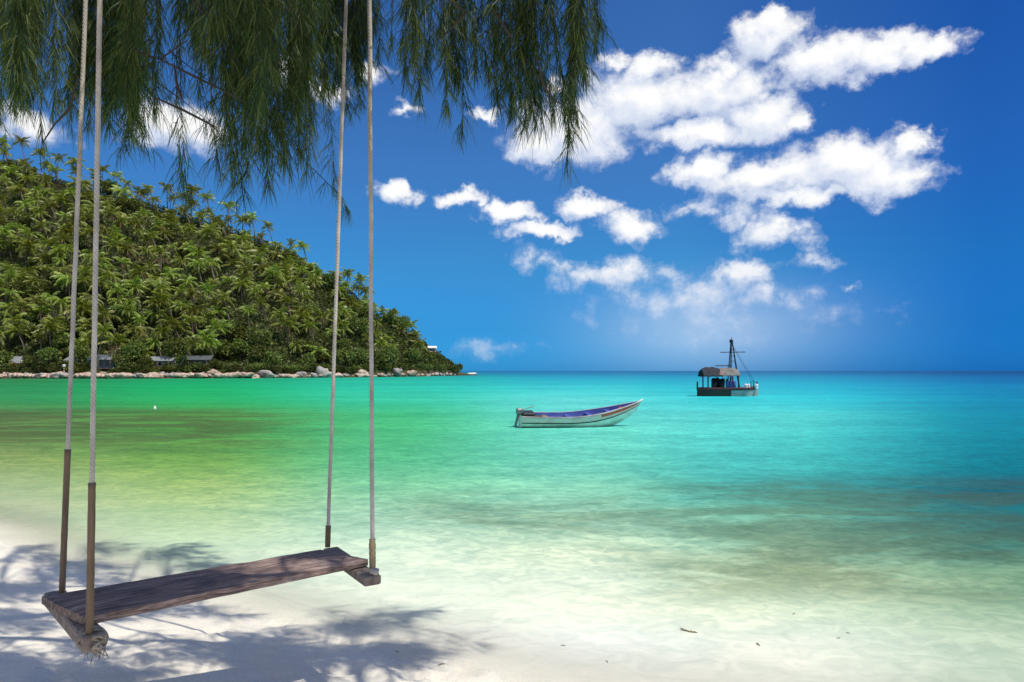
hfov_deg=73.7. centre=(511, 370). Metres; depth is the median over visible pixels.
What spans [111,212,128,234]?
coconut palm
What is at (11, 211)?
coconut palm
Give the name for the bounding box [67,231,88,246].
shade tree
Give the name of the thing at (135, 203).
coconut palm
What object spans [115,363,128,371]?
shrub
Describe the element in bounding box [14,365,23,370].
shrub
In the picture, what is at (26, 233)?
coconut palm
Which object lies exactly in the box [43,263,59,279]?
coconut palm
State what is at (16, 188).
coconut palm
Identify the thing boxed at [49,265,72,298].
coconut palm
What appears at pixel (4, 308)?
shade tree
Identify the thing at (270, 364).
shrub
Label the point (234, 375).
boulder
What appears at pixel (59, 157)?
coconut palm
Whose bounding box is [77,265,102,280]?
coconut palm
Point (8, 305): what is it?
coconut palm
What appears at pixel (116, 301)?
coconut palm
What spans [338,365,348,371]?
shrub
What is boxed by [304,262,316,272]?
coconut palm
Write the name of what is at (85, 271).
coconut palm
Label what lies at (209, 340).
coconut palm
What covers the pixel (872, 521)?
sea
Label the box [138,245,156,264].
coconut palm
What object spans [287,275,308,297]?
coconut palm
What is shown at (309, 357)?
shade tree
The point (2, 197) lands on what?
coconut palm
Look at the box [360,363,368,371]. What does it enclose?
shrub
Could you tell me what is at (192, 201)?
coconut palm
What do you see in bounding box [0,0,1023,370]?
sky
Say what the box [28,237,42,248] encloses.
shade tree
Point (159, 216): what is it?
coconut palm
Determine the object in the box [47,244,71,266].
coconut palm
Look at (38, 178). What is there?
coconut palm
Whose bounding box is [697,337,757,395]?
work boat
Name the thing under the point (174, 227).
coconut palm
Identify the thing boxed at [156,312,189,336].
coconut palm
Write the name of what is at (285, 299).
coconut palm
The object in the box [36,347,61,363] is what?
shade tree
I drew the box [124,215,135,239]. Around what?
coconut palm
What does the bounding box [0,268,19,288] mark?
coconut palm
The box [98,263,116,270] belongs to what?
coconut palm
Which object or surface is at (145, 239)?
coconut palm
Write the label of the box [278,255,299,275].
coconut palm
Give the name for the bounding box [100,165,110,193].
coconut palm
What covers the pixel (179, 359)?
shade tree
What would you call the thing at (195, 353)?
shade tree
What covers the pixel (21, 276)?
coconut palm
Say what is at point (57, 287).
shade tree
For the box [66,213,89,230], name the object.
coconut palm
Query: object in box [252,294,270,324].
coconut palm
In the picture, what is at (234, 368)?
shrub
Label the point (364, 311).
shade tree
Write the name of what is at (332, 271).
coconut palm
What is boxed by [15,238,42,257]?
coconut palm
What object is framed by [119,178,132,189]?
coconut palm
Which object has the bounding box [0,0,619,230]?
casuarina tree
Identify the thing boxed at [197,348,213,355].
shade tree
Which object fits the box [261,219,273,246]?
coconut palm
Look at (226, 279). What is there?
coconut palm
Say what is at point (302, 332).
shade tree
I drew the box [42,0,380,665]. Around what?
rope swing
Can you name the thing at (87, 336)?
coconut palm
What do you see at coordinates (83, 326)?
coconut palm
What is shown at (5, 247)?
shade tree
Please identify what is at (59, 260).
coconut palm
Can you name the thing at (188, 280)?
coconut palm
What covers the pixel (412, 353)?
shade tree
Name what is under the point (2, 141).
coconut palm
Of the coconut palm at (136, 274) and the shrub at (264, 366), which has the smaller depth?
the shrub at (264, 366)
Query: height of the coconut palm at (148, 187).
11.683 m
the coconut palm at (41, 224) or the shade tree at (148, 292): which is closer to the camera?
the shade tree at (148, 292)
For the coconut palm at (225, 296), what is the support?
on the hillside
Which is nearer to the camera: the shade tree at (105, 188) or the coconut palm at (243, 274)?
the coconut palm at (243, 274)
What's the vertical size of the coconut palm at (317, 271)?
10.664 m
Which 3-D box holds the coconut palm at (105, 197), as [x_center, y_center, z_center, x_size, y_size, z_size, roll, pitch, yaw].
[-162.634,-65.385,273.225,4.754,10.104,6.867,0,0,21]
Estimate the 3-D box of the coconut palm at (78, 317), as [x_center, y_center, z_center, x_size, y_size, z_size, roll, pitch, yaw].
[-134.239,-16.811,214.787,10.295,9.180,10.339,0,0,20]
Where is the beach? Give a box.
[0,519,655,681]
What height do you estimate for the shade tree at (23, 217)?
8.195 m
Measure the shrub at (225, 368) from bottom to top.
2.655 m
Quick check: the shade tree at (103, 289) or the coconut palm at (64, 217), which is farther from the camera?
the coconut palm at (64, 217)
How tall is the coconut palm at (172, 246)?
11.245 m
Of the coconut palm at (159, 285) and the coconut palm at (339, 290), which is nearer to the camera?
the coconut palm at (159, 285)
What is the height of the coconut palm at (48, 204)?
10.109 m
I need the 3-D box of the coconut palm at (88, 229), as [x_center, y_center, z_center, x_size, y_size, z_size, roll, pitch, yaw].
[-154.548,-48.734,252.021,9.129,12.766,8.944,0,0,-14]
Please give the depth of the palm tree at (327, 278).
274.39 m
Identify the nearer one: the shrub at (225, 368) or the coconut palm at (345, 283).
the shrub at (225, 368)
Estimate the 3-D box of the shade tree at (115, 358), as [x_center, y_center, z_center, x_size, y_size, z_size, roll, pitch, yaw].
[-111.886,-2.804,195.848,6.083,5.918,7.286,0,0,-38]
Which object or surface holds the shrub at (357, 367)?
on the hillside
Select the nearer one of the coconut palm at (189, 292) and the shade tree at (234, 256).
the coconut palm at (189, 292)
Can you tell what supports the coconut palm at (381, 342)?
on the hillside
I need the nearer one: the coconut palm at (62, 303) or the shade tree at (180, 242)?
the coconut palm at (62, 303)
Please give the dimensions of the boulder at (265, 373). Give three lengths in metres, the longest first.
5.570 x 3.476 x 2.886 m
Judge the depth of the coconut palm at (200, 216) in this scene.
288.93 m
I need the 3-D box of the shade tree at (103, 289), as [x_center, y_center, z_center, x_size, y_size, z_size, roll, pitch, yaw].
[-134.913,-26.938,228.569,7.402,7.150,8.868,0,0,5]
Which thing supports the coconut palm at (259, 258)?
on the hillside
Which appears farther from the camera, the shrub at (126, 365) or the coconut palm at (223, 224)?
the coconut palm at (223, 224)
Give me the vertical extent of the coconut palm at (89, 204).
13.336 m
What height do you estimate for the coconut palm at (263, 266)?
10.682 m
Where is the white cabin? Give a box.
[427,346,436,351]
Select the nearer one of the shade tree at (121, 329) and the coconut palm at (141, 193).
the shade tree at (121, 329)
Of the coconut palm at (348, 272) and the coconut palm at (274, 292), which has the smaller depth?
the coconut palm at (274, 292)
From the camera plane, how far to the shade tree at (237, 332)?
219.29 m
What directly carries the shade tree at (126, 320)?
on the hillside
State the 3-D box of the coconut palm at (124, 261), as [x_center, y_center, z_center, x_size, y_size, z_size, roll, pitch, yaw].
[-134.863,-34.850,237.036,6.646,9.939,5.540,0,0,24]
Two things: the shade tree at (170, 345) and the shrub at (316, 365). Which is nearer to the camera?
the shade tree at (170, 345)
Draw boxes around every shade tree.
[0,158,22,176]
[0,235,20,257]
[0,280,30,296]
[0,350,13,364]
[3,300,20,312]
[9,320,39,343]
[13,210,32,227]
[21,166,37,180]
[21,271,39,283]
[22,285,43,301]
[22,354,35,369]
[24,307,46,324]
[25,256,39,265]
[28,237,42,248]
[34,282,52,292]
[36,251,72,264]
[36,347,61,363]
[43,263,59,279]
[47,322,76,337]
[49,278,78,296]
[50,331,75,347]
[57,347,74,360]
[64,360,78,366]
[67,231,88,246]
[74,345,90,362]
[75,318,106,337]
[77,280,91,293]
[79,305,106,319]
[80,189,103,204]
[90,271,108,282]
[98,281,118,298]
[100,184,114,194]
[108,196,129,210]
[108,303,136,322]
[110,352,133,365]
[115,314,146,326]
[117,324,131,337]
[118,341,149,361]
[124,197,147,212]
[127,302,140,314]
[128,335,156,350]
[138,355,154,365]
[140,288,160,299]
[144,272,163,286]
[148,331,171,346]
[153,305,168,315]
[160,337,190,358]
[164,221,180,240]
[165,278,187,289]
[170,295,190,305]
[171,299,190,315]
[174,238,190,256]
[174,355,188,363]
[183,342,205,355]
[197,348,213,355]
[198,313,220,328]
[211,302,232,319]
[211,339,232,362]
[217,251,232,263]
[217,319,235,338]
[228,326,246,339]
[229,251,240,259]
[229,337,250,358]
[244,325,273,345]
[247,343,268,362]
[261,350,284,364]
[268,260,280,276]
[280,248,299,264]
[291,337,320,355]
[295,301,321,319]
[298,323,313,337]
[300,353,316,363]
[313,349,330,362]
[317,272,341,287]
[330,347,356,364]
[333,289,348,300]
[336,338,352,349]
[347,315,368,335]
[349,306,360,315]
[351,347,368,363]
[353,306,376,319]
[358,299,377,310]
[366,345,393,369]
[380,311,398,322]
[381,346,398,362]
[388,315,412,334]
[403,347,422,360]
[407,337,416,344]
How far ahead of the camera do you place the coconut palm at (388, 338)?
261.53 m
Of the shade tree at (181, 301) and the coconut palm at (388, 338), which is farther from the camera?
the coconut palm at (388, 338)
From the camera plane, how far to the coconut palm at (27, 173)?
290.15 m
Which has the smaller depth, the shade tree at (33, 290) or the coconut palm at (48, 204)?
the shade tree at (33, 290)
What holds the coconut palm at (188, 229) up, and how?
on the hillside
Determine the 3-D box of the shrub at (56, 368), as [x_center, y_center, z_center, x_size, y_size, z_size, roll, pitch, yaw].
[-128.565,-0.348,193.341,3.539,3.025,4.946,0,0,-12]
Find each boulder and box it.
[16,373,23,377]
[34,373,44,377]
[50,373,60,378]
[59,372,67,377]
[84,372,90,378]
[105,373,113,377]
[115,372,127,377]
[136,373,142,377]
[150,373,163,378]
[166,373,173,377]
[173,373,181,377]
[180,373,189,377]
[194,373,204,377]
[207,369,220,374]
[214,373,221,377]
[221,373,229,377]
[228,372,241,377]
[257,370,274,377]
[284,374,294,377]
[295,372,306,376]
[310,372,317,377]
[315,366,328,377]
[335,373,342,377]
[358,369,368,376]
[391,368,402,376]
[407,370,417,376]
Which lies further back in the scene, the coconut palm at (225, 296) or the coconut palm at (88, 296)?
the coconut palm at (225, 296)
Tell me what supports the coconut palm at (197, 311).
on the hillside
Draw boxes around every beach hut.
[0,356,24,364]
[12,360,36,367]
[61,357,88,364]
[87,355,120,369]
[147,356,177,370]
[186,356,216,371]
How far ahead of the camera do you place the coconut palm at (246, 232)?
278.86 m
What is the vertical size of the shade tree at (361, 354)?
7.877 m
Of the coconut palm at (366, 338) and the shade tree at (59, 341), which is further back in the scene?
the coconut palm at (366, 338)
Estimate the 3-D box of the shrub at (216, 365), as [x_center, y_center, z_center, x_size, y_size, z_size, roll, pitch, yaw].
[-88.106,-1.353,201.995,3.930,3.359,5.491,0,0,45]
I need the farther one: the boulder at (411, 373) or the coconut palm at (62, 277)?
the boulder at (411, 373)
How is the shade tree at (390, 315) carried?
on the hillside
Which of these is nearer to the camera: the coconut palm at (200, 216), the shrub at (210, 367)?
the shrub at (210, 367)
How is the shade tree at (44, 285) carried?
on the hillside
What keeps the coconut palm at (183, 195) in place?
on the hillside
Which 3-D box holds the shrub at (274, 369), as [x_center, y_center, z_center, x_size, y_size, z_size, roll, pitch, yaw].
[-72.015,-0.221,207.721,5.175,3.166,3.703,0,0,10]
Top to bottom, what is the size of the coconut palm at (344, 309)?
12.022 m
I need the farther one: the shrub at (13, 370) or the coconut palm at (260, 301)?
the coconut palm at (260, 301)
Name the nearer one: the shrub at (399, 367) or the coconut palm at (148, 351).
the coconut palm at (148, 351)
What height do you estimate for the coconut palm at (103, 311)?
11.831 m
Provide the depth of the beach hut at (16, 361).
197.64 m
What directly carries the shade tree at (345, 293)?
on the hillside
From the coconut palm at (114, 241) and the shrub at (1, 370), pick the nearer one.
the shrub at (1, 370)
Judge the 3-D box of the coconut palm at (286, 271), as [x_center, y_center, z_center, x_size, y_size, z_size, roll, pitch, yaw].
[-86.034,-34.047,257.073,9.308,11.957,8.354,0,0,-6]
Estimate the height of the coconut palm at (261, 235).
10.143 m
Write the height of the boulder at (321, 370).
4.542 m
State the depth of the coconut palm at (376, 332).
257.82 m
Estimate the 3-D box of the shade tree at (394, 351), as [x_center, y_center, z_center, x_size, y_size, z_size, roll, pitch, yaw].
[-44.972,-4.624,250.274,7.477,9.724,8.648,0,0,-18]
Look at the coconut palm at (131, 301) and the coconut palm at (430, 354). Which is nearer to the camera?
the coconut palm at (131, 301)
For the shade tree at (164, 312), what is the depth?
224.26 m
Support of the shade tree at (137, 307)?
on the hillside
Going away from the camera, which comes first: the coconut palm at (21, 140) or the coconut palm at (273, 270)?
the coconut palm at (273, 270)
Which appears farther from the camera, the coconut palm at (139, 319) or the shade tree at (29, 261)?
the shade tree at (29, 261)
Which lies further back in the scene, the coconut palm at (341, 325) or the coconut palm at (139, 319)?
the coconut palm at (341, 325)
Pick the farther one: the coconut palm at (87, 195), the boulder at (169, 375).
the coconut palm at (87, 195)
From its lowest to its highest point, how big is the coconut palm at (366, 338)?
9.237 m
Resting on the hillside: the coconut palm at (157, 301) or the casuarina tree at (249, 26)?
the coconut palm at (157, 301)
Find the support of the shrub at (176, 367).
on the hillside
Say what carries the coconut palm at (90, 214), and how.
on the hillside
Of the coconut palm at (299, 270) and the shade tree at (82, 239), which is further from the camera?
the coconut palm at (299, 270)
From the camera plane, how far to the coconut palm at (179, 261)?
246.41 m
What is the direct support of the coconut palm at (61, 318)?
on the hillside
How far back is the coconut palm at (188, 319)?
216.64 m
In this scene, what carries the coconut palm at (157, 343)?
on the hillside
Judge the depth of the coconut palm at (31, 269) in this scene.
229.88 m
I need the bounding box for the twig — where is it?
[680,628,697,632]
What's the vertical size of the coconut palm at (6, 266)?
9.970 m
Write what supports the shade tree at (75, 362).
on the hillside
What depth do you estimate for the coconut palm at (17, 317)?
209.31 m
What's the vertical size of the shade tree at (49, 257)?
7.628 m
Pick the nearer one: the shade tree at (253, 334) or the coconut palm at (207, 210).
the shade tree at (253, 334)
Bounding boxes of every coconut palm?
[0,135,10,158]
[0,145,13,159]
[0,163,21,181]
[0,173,13,198]
[0,194,8,218]
[0,207,8,222]
[0,216,6,234]
[0,223,16,253]
[0,240,22,261]
[0,263,17,280]
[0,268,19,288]
[0,279,6,302]
[0,288,23,301]
[0,302,20,323]
[0,311,30,345]
[0,326,8,349]
[3,323,30,354]
[4,206,21,222]
[6,182,31,199]
[6,236,25,262]
[8,296,30,320]
[9,271,32,288]
[11,133,29,167]
[13,221,29,237]
[14,199,35,212]
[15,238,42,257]
[15,266,38,278]
[16,157,30,175]
[17,228,39,238]
[18,160,33,188]
[18,173,36,195]
[22,183,51,205]
[23,275,48,285]
[24,292,48,319]
[25,194,40,208]
[27,304,55,327]
[28,205,50,228]
[29,147,50,176]
[30,171,50,188]
[30,331,49,348]
[32,218,51,238]
[32,233,61,249]
[32,317,66,348]
[33,254,51,269]
[35,172,54,187]
[36,197,59,222]
[37,264,53,282]
[38,159,51,175]
[40,291,60,317]
[42,189,54,208]
[44,314,69,333]
[46,296,70,322]
[47,164,65,187]
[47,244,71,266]
[48,153,67,184]
[49,190,74,212]
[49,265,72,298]
[50,271,80,299]
[52,231,73,264]
[53,256,66,266]
[54,211,69,224]
[54,221,82,242]
[60,321,81,336]
[61,243,80,267]
[61,297,105,337]
[63,303,83,323]
[64,156,85,189]
[64,187,75,212]
[64,332,90,354]
[65,175,91,190]
[65,203,89,229]
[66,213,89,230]
[67,164,84,177]
[71,273,92,302]
[75,314,107,346]
[76,293,105,307]
[77,265,92,299]
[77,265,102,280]
[77,331,99,353]
[78,249,113,266]
[79,208,93,224]
[79,221,104,244]
[80,192,93,205]
[80,197,104,220]
[87,168,101,189]
[87,274,113,301]
[87,323,112,349]
[88,305,122,342]
[90,179,109,187]
[97,322,114,366]
[97,331,132,353]
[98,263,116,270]
[98,270,123,282]
[99,195,113,219]
[99,200,115,213]
[99,205,126,237]
[99,225,113,255]
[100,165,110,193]
[100,224,126,250]
[101,233,126,264]
[106,280,131,300]
[107,178,121,191]
[108,171,123,185]
[108,185,135,210]
[108,295,123,305]
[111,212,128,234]
[113,256,131,281]
[114,237,138,264]
[115,193,132,200]
[117,303,137,325]
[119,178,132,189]
[119,275,150,312]
[120,297,140,305]
[124,214,146,232]
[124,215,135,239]
[124,269,148,287]
[124,324,154,339]
[124,326,141,338]
[129,184,151,203]
[129,262,150,285]
[131,206,152,232]
[131,314,146,340]
[132,228,145,256]
[138,233,152,252]
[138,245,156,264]
[138,346,156,359]
[140,183,154,209]
[141,229,162,257]
[141,309,163,324]
[142,274,169,290]
[143,261,160,276]
[143,292,169,325]
[145,196,161,211]
[146,337,162,355]
[148,277,171,316]
[149,245,170,268]
[151,212,171,230]
[151,216,167,241]
[151,291,174,315]
[152,324,172,340]
[155,225,175,243]
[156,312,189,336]
[158,182,173,208]
[160,215,182,237]
[160,266,183,282]
[162,208,179,236]
[166,193,175,206]
[167,243,177,264]
[170,252,190,276]
[170,282,187,297]
[170,300,193,319]
[172,319,194,336]
[173,192,190,216]
[173,202,192,226]
[176,274,198,299]
[178,240,197,266]
[178,335,203,370]
[179,223,201,239]
[179,304,211,334]
[181,314,205,338]
[182,183,202,221]
[183,246,210,270]
[183,287,203,305]
[184,196,200,218]
[185,258,208,284]
[190,208,208,227]
[191,329,221,355]
[193,311,217,330]
[195,222,223,254]
[197,190,215,223]
[197,257,221,279]
[197,281,216,307]
[202,206,213,221]
[202,319,233,341]
[203,212,223,230]
[205,295,222,309]
[206,278,220,293]
[207,241,226,263]
[208,305,229,319]
[211,289,234,319]
[215,233,236,252]
[216,218,229,235]
[218,200,238,232]
[218,240,243,268]
[220,254,243,286]
[220,276,237,297]
[223,215,233,233]
[230,234,254,251]
[230,275,255,301]
[232,214,254,234]
[233,260,254,293]
[236,253,253,264]
[236,271,252,297]
[237,242,255,260]
[238,304,258,328]
[239,229,252,243]
[241,211,259,242]
[245,243,274,263]
[247,286,263,320]
[251,261,273,282]
[252,252,266,266]
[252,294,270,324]
[255,230,266,252]
[255,282,273,299]
[258,263,286,295]
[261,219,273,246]
[267,276,290,303]
[267,288,288,306]
[269,241,286,254]
[269,249,281,261]
[270,306,287,343]
[271,315,300,344]
[272,264,296,296]
[275,293,301,315]
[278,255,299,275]
[279,246,298,255]
[279,260,295,269]
[286,237,296,247]
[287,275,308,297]
[288,309,315,328]
[289,340,302,357]
[290,281,314,301]
[291,306,316,320]
[292,264,308,282]
[293,240,309,263]
[297,255,308,275]
[297,290,314,305]
[298,319,321,339]
[303,270,326,292]
[303,345,328,363]
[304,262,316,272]
[310,264,325,288]
[314,308,327,328]
[325,327,340,338]
[326,309,341,324]
[327,270,343,279]
[329,318,354,339]
[330,284,345,296]
[333,302,356,334]
[339,280,351,290]
[339,294,360,310]
[341,267,354,295]
[350,300,362,318]
[351,283,361,297]
[354,272,368,299]
[358,282,375,296]
[358,293,368,301]
[361,333,368,341]
[362,300,377,309]
[365,328,382,348]
[373,319,381,336]
[373,337,388,347]
[376,306,388,318]
[383,316,400,331]
[383,334,393,343]
[387,308,399,315]
[392,322,408,338]
[408,320,418,336]
[408,329,423,339]
[411,338,428,350]
[423,350,435,360]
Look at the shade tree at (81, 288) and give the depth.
226.37 m
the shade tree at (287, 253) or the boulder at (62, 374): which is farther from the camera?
the shade tree at (287, 253)
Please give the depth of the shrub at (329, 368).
221.38 m
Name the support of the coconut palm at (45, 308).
on the hillside
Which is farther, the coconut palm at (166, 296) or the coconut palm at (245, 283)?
the coconut palm at (245, 283)
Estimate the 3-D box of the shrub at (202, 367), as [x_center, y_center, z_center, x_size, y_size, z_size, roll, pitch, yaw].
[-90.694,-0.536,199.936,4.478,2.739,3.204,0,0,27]
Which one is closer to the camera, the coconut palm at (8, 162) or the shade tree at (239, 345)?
the shade tree at (239, 345)
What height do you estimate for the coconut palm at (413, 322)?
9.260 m
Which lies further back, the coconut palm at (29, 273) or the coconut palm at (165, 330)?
the coconut palm at (29, 273)
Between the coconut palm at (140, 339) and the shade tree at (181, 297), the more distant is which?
the shade tree at (181, 297)
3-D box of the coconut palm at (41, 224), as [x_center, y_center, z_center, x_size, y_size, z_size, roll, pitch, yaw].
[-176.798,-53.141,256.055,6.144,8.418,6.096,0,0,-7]
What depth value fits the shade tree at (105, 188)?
290.66 m
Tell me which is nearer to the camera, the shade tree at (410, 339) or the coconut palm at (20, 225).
the coconut palm at (20, 225)
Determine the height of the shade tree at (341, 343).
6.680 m
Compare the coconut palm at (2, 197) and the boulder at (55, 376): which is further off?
the coconut palm at (2, 197)
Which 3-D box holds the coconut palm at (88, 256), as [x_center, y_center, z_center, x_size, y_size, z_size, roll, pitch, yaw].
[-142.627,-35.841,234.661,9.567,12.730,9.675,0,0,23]
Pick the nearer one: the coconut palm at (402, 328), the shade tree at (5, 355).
the shade tree at (5, 355)
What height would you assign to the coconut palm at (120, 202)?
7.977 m
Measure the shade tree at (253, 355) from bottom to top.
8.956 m
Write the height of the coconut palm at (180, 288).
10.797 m
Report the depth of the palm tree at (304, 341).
227.88 m
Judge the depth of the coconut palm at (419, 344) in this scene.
275.11 m
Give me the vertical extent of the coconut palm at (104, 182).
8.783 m
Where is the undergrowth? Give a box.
[0,162,459,371]
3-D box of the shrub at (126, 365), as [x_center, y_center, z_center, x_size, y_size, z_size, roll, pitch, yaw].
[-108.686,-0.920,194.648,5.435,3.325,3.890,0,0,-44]
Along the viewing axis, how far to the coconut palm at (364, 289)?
279.62 m
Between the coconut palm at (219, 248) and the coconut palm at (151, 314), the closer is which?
the coconut palm at (151, 314)
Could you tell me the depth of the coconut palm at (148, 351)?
203.61 m
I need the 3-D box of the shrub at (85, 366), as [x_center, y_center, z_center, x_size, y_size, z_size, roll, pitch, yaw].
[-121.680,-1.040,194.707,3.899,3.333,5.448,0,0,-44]
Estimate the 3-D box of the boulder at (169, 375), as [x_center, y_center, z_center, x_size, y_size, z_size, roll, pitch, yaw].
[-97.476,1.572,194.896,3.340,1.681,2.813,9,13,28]
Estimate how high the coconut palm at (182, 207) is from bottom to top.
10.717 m
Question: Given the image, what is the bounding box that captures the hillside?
[0,168,472,378]
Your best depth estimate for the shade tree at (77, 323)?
209.99 m
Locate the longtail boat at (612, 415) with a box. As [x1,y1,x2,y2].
[514,399,643,427]
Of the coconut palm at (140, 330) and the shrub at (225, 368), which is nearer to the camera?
the shrub at (225, 368)
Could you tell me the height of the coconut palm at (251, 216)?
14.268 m
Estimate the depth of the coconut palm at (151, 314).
218.62 m
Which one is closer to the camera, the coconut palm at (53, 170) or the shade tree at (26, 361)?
the shade tree at (26, 361)
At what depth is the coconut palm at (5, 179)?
274.80 m
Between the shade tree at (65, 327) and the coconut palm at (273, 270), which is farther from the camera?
the coconut palm at (273, 270)
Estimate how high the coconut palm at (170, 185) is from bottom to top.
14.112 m
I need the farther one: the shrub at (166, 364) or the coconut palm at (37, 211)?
the coconut palm at (37, 211)
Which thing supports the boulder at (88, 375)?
on the hillside
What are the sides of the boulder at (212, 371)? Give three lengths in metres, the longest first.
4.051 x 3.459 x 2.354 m
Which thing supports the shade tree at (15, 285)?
on the hillside
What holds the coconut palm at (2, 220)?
on the hillside
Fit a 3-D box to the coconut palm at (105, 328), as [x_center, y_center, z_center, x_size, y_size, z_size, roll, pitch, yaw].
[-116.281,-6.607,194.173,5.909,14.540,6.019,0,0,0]
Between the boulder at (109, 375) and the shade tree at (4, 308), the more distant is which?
the shade tree at (4, 308)
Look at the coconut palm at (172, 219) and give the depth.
275.07 m
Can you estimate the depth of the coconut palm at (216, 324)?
214.05 m
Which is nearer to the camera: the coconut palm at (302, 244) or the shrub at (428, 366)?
the shrub at (428, 366)
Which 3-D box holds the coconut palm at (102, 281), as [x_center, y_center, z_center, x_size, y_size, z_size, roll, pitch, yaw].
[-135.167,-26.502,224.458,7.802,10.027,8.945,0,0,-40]
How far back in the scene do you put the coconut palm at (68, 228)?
247.45 m
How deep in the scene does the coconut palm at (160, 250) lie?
245.27 m
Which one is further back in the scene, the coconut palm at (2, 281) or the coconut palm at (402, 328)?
the coconut palm at (402, 328)
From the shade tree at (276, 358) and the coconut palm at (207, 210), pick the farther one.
the coconut palm at (207, 210)
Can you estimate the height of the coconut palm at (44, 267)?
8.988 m
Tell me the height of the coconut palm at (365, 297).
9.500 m
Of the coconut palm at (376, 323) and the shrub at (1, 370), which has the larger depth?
the coconut palm at (376, 323)
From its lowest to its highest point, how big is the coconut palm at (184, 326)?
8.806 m
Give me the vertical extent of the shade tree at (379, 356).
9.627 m
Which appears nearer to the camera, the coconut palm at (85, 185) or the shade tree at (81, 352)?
the shade tree at (81, 352)
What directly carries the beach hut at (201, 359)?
on the hillside
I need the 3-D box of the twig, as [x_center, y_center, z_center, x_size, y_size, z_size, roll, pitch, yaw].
[1.495,2.196,5.766,0.147,0.028,0.046,0,0,21]
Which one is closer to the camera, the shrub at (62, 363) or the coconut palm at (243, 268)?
the shrub at (62, 363)
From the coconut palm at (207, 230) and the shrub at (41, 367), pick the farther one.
the coconut palm at (207, 230)
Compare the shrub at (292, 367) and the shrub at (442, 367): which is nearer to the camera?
the shrub at (292, 367)
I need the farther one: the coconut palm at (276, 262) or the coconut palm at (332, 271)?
the coconut palm at (332, 271)
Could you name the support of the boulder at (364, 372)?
on the hillside
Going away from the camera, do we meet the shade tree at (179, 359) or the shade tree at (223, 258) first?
the shade tree at (179, 359)
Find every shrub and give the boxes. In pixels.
[0,364,12,372]
[0,367,9,373]
[8,367,18,372]
[9,360,24,367]
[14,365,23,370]
[19,367,32,372]
[34,365,47,372]
[44,362,56,370]
[52,365,62,372]
[57,360,75,370]
[63,365,84,372]
[78,361,90,371]
[110,367,122,372]
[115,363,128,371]
[121,362,135,372]
[129,364,147,373]
[138,363,153,370]
[149,368,159,372]
[161,362,174,370]
[171,363,189,371]
[180,365,194,372]
[189,362,202,371]
[196,365,209,372]
[202,363,212,371]
[207,361,221,369]
[216,360,227,369]
[221,364,232,370]
[227,364,244,372]
[246,363,260,370]
[253,362,268,370]
[261,363,272,369]
[267,365,281,373]
[281,367,293,373]
[285,364,299,371]
[299,365,309,371]
[304,363,315,371]
[310,363,323,370]
[327,365,338,372]
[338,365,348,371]
[350,367,357,372]
[352,365,363,370]
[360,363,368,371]
[376,363,383,369]
[381,363,391,370]
[396,363,405,368]
[424,363,432,369]
[436,364,446,370]
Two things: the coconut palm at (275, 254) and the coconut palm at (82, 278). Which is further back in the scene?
the coconut palm at (275, 254)
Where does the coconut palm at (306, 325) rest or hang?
on the hillside
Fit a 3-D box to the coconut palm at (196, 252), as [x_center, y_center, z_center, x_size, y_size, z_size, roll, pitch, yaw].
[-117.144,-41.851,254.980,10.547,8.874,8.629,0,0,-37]
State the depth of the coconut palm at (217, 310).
227.48 m
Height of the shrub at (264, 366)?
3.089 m
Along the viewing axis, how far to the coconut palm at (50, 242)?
240.99 m
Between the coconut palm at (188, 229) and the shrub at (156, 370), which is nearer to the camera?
the shrub at (156, 370)
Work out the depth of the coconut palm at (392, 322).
282.82 m
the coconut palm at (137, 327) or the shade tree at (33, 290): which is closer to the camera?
the coconut palm at (137, 327)
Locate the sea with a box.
[0,371,1023,681]
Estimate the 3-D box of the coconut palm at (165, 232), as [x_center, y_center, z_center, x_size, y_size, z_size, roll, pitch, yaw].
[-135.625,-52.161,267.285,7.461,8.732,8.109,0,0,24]
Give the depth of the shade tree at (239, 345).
213.98 m
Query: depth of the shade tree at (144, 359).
196.31 m
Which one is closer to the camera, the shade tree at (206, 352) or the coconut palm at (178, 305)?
the shade tree at (206, 352)
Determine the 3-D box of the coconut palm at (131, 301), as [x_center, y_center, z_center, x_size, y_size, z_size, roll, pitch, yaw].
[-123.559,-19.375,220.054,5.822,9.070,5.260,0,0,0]
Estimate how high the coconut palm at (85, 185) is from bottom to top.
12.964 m
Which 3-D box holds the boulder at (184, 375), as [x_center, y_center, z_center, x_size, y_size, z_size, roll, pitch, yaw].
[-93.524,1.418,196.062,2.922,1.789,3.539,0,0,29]
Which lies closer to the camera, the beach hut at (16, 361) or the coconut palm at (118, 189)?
the beach hut at (16, 361)
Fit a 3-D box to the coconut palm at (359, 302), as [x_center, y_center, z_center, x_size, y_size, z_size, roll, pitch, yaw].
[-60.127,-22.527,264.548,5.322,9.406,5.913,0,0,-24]
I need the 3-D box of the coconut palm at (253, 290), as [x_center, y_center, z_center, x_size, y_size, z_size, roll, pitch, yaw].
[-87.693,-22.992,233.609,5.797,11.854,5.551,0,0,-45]
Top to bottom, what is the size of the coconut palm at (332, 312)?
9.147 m
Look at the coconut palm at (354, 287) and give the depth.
275.46 m
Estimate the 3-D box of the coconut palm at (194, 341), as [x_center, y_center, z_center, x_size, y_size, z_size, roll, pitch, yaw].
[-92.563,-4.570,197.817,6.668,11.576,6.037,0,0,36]
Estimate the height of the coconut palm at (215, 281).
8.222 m
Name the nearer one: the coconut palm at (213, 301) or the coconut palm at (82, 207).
the coconut palm at (213, 301)
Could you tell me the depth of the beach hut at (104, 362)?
196.75 m
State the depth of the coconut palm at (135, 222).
261.74 m
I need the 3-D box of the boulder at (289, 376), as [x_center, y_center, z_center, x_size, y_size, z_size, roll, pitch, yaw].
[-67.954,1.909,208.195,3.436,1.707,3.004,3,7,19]
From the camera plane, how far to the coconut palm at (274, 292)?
244.04 m

